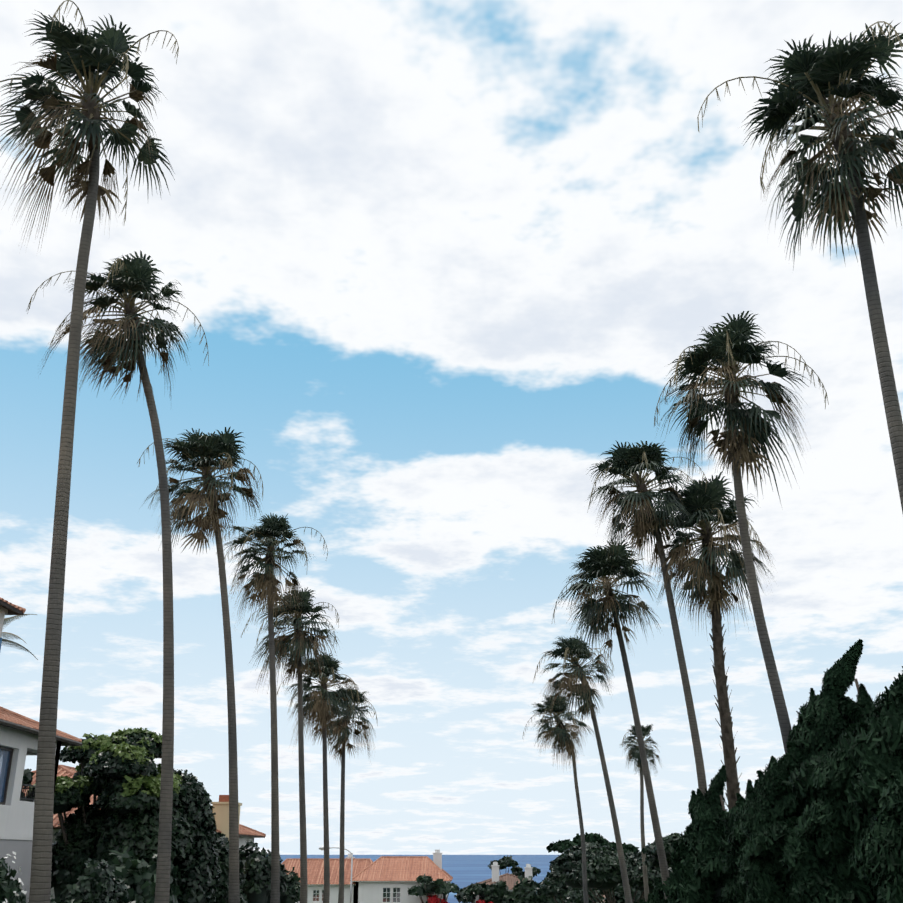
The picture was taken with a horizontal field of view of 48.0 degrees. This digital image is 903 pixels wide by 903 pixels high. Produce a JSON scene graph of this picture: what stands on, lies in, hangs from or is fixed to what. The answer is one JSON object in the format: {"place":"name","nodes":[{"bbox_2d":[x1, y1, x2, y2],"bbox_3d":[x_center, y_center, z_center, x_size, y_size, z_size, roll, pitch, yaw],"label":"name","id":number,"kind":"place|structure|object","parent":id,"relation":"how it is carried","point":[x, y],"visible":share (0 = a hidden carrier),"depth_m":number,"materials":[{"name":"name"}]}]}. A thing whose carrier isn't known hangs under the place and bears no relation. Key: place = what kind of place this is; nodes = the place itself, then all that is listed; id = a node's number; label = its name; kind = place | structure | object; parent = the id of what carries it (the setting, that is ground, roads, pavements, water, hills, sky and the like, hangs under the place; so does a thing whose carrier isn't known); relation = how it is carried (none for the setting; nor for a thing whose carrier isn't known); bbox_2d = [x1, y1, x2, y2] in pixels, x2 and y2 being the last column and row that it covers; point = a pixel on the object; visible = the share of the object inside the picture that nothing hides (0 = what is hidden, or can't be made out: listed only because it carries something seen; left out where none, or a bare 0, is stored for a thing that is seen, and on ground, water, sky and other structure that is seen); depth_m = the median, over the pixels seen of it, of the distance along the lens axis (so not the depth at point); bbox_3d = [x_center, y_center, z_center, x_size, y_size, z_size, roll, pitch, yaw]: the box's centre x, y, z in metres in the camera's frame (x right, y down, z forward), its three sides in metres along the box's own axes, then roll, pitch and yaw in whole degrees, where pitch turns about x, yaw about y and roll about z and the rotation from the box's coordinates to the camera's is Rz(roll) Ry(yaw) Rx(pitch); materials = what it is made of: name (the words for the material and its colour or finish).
{"place":"outdoors","nodes":[
{"label":"outdoors","id":0,"kind":"place"},
{"bbox_2d":[266,855,559,902],"bbox_3d":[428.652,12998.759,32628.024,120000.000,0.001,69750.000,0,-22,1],"label":"sea water","id":1,"kind":"structure","parent":0,"point":[463,871],"depth_m":4598.40,"materials":[{"name":"blue liquid"}]},
{"bbox_2d":[0,0,902,854],"label":"sky","id":2,"kind":"structure","parent":0,"point":[433,260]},
{"bbox_3d":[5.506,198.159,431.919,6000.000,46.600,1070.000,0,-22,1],"label":"terrain","id":3,"kind":"structure","parent":0,"visible":0},
{"bbox_2d":[0,852,26,902],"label":"rose bush","id":4,"kind":"object","parent":3,"relation":"on","point":[9,889],"visible":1,"depth_m":19.47,"materials":[{"name":"green plant"}]},
{"bbox_2d":[1,614,37,659],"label":"queen palm","id":5,"kind":"object","parent":3,"relation":"on","point":[6,620],"depth_m":31.78,"materials":[{"name":"green plant"}]},
{"bbox_2d":[20,769,34,800],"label":"tree","id":6,"kind":"object","parent":3,"relation":"on","point":[28,774],"visible":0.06,"depth_m":32.48,"materials":[{"name":"green plant"}]},
{"bbox_2d":[10,882,57,902],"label":"bush","id":7,"kind":"object","parent":3,"relation":"on","point":[52,900],"visible":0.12,"depth_m":23.27,"materials":[{"name":"green plant"}]},
{"bbox_2d":[0,597,81,902],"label":"stucco villa","id":8,"kind":"object","parent":3,"relation":"on","point":[19,738],"visible":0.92,"depth_m":26.86,"materials":[{"name":"paint"}]},
{"bbox_2d":[55,857,135,902],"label":"bush","id":9,"kind":"object","parent":3,"relation":"on","point":[94,881],"visible":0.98,"depth_m":26.15,"materials":[{"name":"green plant"}]},
{"bbox_2d":[24,727,188,844],"bbox_3d":[-12.129,13.637,35.440,5.668,7.827,5.659,0,-22,1],"label":"ficus tree","id":10,"kind":"object","parent":3,"relation":"on","point":[119,771],"visible":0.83,"depth_m":34.44,"materials":[{"name":"green plant"}]},
{"bbox_2d":[51,768,219,900],"bbox_3d":[-11.191,14.330,35.309,6.047,6.413,5.215,0,-22,1],"label":"tree canopy","id":11,"kind":"object","parent":3,"relation":"on","point":[193,822],"visible":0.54,"depth_m":34.32,"materials":[{"name":"green plant"}]},
{"bbox_2d":[103,846,178,902],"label":"bush","id":12,"kind":"object","parent":3,"relation":"on","point":[137,876],"visible":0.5,"depth_m":29.73,"materials":[{"name":"green plant"}]},
{"bbox_2d":[22,765,265,898],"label":"house","id":13,"kind":"structure","parent":3,"relation":"on","point":[221,811],"depth_m":46.23,"materials":[{"name":"white paint"}]},
{"bbox_2d":[175,848,216,902],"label":"bush","id":14,"kind":"object","parent":3,"relation":"on","point":[196,889],"visible":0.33,"depth_m":34.53,"materials":[{"name":"green plant"}]},
{"bbox_2d":[216,832,228,844],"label":"tree","id":15,"kind":"object","parent":3,"relation":"on","point":[219,835],"depth_m":41.20,"materials":[{"name":"green plant"}]},
{"bbox_2d":[207,837,247,902],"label":"bush","id":16,"kind":"object","parent":3,"relation":"on","point":[222,891],"visible":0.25,"depth_m":38.67,"materials":[{"name":"green plant"}]},
{"bbox_2d":[239,841,288,902],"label":"bush","id":17,"kind":"object","parent":3,"relation":"on","point":[256,866],"visible":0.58,"depth_m":46.42,"materials":[{"name":"green plant"}]},
{"bbox_2d":[280,867,299,902],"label":"bush","id":18,"kind":"object","parent":3,"relation":"on","point":[292,894],"visible":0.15,"depth_m":51.81,"materials":[{"name":"green plant"}]},
{"bbox_2d":[319,846,352,902],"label":"street lamp","id":19,"kind":"object","parent":3,"relation":"on","point":[321,848],"visible":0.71,"depth_m":79.30,"materials":[{"name":"silver metal"}]},
{"bbox_2d":[282,850,452,902],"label":"house","id":20,"kind":"structure","parent":3,"relation":"on","point":[386,879],"depth_m":102.12,"materials":[{"name":"orange tile"}]},
{"bbox_2d":[407,874,459,902],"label":"tree","id":21,"kind":"object","parent":3,"relation":"on","point":[438,886],"visible":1,"depth_m":98.25,"materials":[{"name":"green plant"}]},
{"bbox_2d":[426,895,447,902],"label":"bougainvillea","id":22,"kind":"object","parent":3,"relation":"on","point":[433,899],"visible":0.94,"depth_m":98.03,"materials":[{"name":"red plant"}]},
{"bbox_2d":[454,881,487,902],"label":"bush","id":23,"kind":"object","parent":3,"relation":"on","point":[470,893],"visible":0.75,"depth_m":98.68,"materials":[{"name":"green plant"}]},
{"bbox_2d":[476,900,492,902],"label":"bougainvillea","id":24,"kind":"object","parent":3,"relation":"on","point":[480,901],"visible":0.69,"depth_m":97.75,"materials":[{"name":"red plant"}]},
{"bbox_2d":[484,880,512,902],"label":"bush","id":25,"kind":"object","parent":3,"relation":"on","point":[498,892],"visible":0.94,"depth_m":98.31,"materials":[{"name":"green plant"}]},
{"bbox_2d":[467,862,532,902],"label":"house","id":26,"kind":"structure","parent":3,"relation":"on","point":[510,879],"depth_m":104.67,"materials":[{"name":"white paint"}]},
{"bbox_2d":[488,855,522,874],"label":"tall tree","id":27,"kind":"object","parent":3,"relation":"on","point":[504,862],"visible":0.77,"depth_m":115.73,"materials":[{"name":"green plant"}]},
{"bbox_2d":[509,875,540,902],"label":"bush","id":28,"kind":"object","parent":3,"relation":"on","point":[523,891],"visible":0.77,"depth_m":98.53,"materials":[{"name":"green plant"}]},
{"bbox_2d":[511,866,540,877],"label":"tall tree","id":29,"kind":"object","parent":3,"relation":"on","point":[535,870],"visible":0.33,"depth_m":117.28,"materials":[{"name":"green plant"}]},
{"bbox_2d":[530,881,562,902],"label":"bush","id":30,"kind":"object","parent":3,"relation":"on","point":[543,898],"visible":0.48,"depth_m":98.48,"materials":[{"name":"green plant"}]},
{"bbox_2d":[523,694,593,902],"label":"palm","id":31,"kind":"object","parent":3,"relation":"on","point":[559,733],"visible":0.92,"depth_m":66.75,"materials":[{"name":"green plant"}]},
{"bbox_2d":[556,893,592,902],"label":"bush","id":32,"kind":"object","parent":3,"relation":"on","point":[562,895],"visible":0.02,"depth_m":98.40,"materials":[{"name":"green plant"}]},
{"bbox_2d":[535,876,623,902],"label":"tree","id":33,"kind":"object","parent":3,"relation":"on","point":[551,888],"visible":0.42,"depth_m":80.67,"materials":[{"name":"green plant"}]},
{"bbox_2d":[546,832,616,852],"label":"tree","id":34,"kind":"object","parent":3,"relation":"on","point":[559,846],"visible":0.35,"depth_m":120.18,"materials":[{"name":"green plant"}]},
{"bbox_2d":[533,636,632,902],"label":"palm","id":35,"kind":"object","parent":3,"relation":"on","point":[583,690],"visible":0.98,"depth_m":49.38,"materials":[{"name":"green plant"}]},
{"bbox_2d":[545,841,672,902],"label":"tree","id":36,"kind":"object","parent":3,"relation":"on","point":[603,868],"visible":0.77,"depth_m":66.47,"materials":[{"name":"green plant"}]},
{"bbox_2d":[552,539,669,899],"bbox_3d":[6.348,11.151,39.504,4.510,15.777,4.660,0,-22,1],"label":"palm","id":37,"kind":"object","parent":3,"relation":"on","point":[594,613],"visible":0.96,"depth_m":40.62,"materials":[{"name":"green plant"}]},
{"bbox_2d":[603,886,650,902],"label":"bush","id":38,"kind":"object","parent":3,"relation":"on","point":[619,897],"visible":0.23,"depth_m":89.59,"materials":[{"name":"green plant"}]},
{"bbox_2d":[622,842,639,852],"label":"tree","id":39,"kind":"object","parent":3,"relation":"on","point":[629,847],"visible":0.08,"depth_m":125.95,"materials":[{"name":"green plant"}]},
{"bbox_2d":[620,724,661,900],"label":"palm","id":40,"kind":"object","parent":3,"relation":"on","point":[634,753],"visible":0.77,"depth_m":65.03,"materials":[{"name":"green plant"}]},
{"bbox_2d":[584,440,707,795],"bbox_3d":[6.822,7.625,33.424,4.444,17.207,3.959,-7,-23,16],"label":"palm","id":41,"kind":"object","parent":3,"relation":"on","point":[626,463],"visible":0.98,"depth_m":35.32,"materials":[{"name":"green plant"}]},
{"bbox_2d":[634,878,661,902],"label":"juniper hedge","id":42,"kind":"object","parent":3,"relation":"on","point":[653,896],"visible":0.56,"depth_m":40.97,"materials":[{"name":"green plant"}]},
{"bbox_2d":[654,877,665,902],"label":"juniper hedge","id":43,"kind":"object","parent":3,"relation":"on","point":[658,885],"visible":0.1,"depth_m":39.01,"materials":[{"name":"green plant"}]},
{"bbox_2d":[641,833,683,868],"bbox_3d":[14.263,24.333,56.301,6.779,5.972,7.732,0,-22,1],"label":"tree","id":44,"kind":"object","parent":3,"relation":"on","point":[649,850],"visible":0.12,"depth_m":56.25,"materials":[{"name":"green plant"}]},
{"bbox_2d":[661,790,696,902],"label":"tree","id":45,"kind":"object","parent":3,"relation":"on","point":[669,888],"visible":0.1,"depth_m":33.12,"materials":[{"name":"green plant"}]},
{"bbox_2d":[670,821,691,865],"bbox_3d":[9.347,15.626,35.851,3.606,4.707,3.229,0,-22,1],"label":"tree","id":46,"kind":"object","parent":3,"relation":"on","point":[671,859],"depth_m":36.88,"materials":[{"name":"green plant"}]},
{"bbox_2d":[676,765,728,902],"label":"tree","id":47,"kind":"object","parent":3,"relation":"on","point":[702,880],"visible":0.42,"depth_m":30.27,"materials":[{"name":"green plant"}]},
{"bbox_2d":[635,471,773,808],"bbox_3d":[8.914,8.385,33.935,4.929,16.223,4.582,-17,-27,36],"label":"palm","id":48,"kind":"object","parent":3,"relation":"on","point":[703,507],"visible":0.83,"depth_m":34.74,"materials":[{"name":"green plant"}]},
{"bbox_2d":[727,779,752,901],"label":"tree","id":49,"kind":"object","parent":3,"relation":"on","point":[733,838],"depth_m":25.62,"materials":[{"name":"green plant"}]},
{"bbox_2d":[654,311,828,752],"bbox_3d":[7.376,4.113,24.683,4.596,16.501,4.349,0,-22,1],"label":"palm","id":50,"kind":"object","parent":3,"relation":"on","point":[728,348],"visible":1,"depth_m":26.14,"materials":[{"name":"green plant"}]},
{"bbox_2d":[717,756,774,902],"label":"conifer tree","id":51,"kind":"object","parent":3,"relation":"on","point":[730,874],"visible":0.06,"depth_m":28.14,"materials":[{"name":"green plant"}]},
{"bbox_2d":[735,688,816,902],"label":"conifer tree","id":52,"kind":"object","parent":3,"relation":"on","point":[769,810],"visible":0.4,"depth_m":22.42,"materials":[{"name":"green plant"}]},
{"bbox_2d":[697,21,902,512],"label":"palm","id":53,"kind":"object","parent":3,"relation":"on","point":[819,78],"visible":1,"depth_m":18.10,"materials":[{"name":"green plant"}]},
{"bbox_2d":[779,639,886,902],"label":"conifer tree","id":54,"kind":"object","parent":3,"relation":"on","point":[828,828],"visible":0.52,"depth_m":19.50,"materials":[{"name":"green plant"}]},
{"bbox_2d":[834,666,902,902],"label":"conifer tree","id":55,"kind":"object","parent":3,"relation":"on","point":[874,745],"visible":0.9,"depth_m":17.00,"materials":[{"name":"green plant"}]},
{"bbox_2d":[875,717,902,854],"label":"conifer tree","id":56,"kind":"object","parent":3,"relation":"on","point":[892,796],"visible":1,"depth_m":15.48,"materials":[{"name":"green plant"}]},
{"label":"parkway lawn","id":57,"kind":"structure","parent":0,"visible":0},
{"bbox_2d":[0,0,178,902],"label":"palm","id":58,"kind":"object","parent":57,"relation":"on","point":[86,56],"visible":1,"depth_m":21.12,"materials":[{"name":"green plant"}]},
{"bbox_2d":[26,250,208,902],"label":"palm","id":59,"kind":"object","parent":57,"relation":"on","point":[132,278],"visible":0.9,"depth_m":26.98,"materials":[{"name":"green plant"}]},
{"bbox_2d":[137,426,262,902],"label":"palm","id":60,"kind":"object","parent":57,"relation":"on","point":[207,449],"visible":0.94,"depth_m":33.87,"materials":[{"name":"green plant"}]},
{"bbox_2d":[216,513,327,902],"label":"palm","id":61,"kind":"object","parent":57,"relation":"on","point":[266,584],"visible":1,"depth_m":39.66,"materials":[{"name":"green plant"}]},
{"bbox_2d":[241,587,339,902],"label":"palm","id":62,"kind":"object","parent":57,"relation":"on","point":[301,641],"visible":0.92,"depth_m":45.43,"materials":[{"name":"green plant"}]},
{"bbox_2d":[276,652,360,902],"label":"palm","id":63,"kind":"object","parent":57,"relation":"on","point":[320,705],"visible":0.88,"depth_m":52.12,"materials":[{"name":"green plant"}]},
{"bbox_2d":[313,684,377,902],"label":"palm","id":64,"kind":"object","parent":57,"relation":"on","point":[346,725],"visible":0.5,"depth_m":57.85,"materials":[{"name":"green plant"}]}
]}

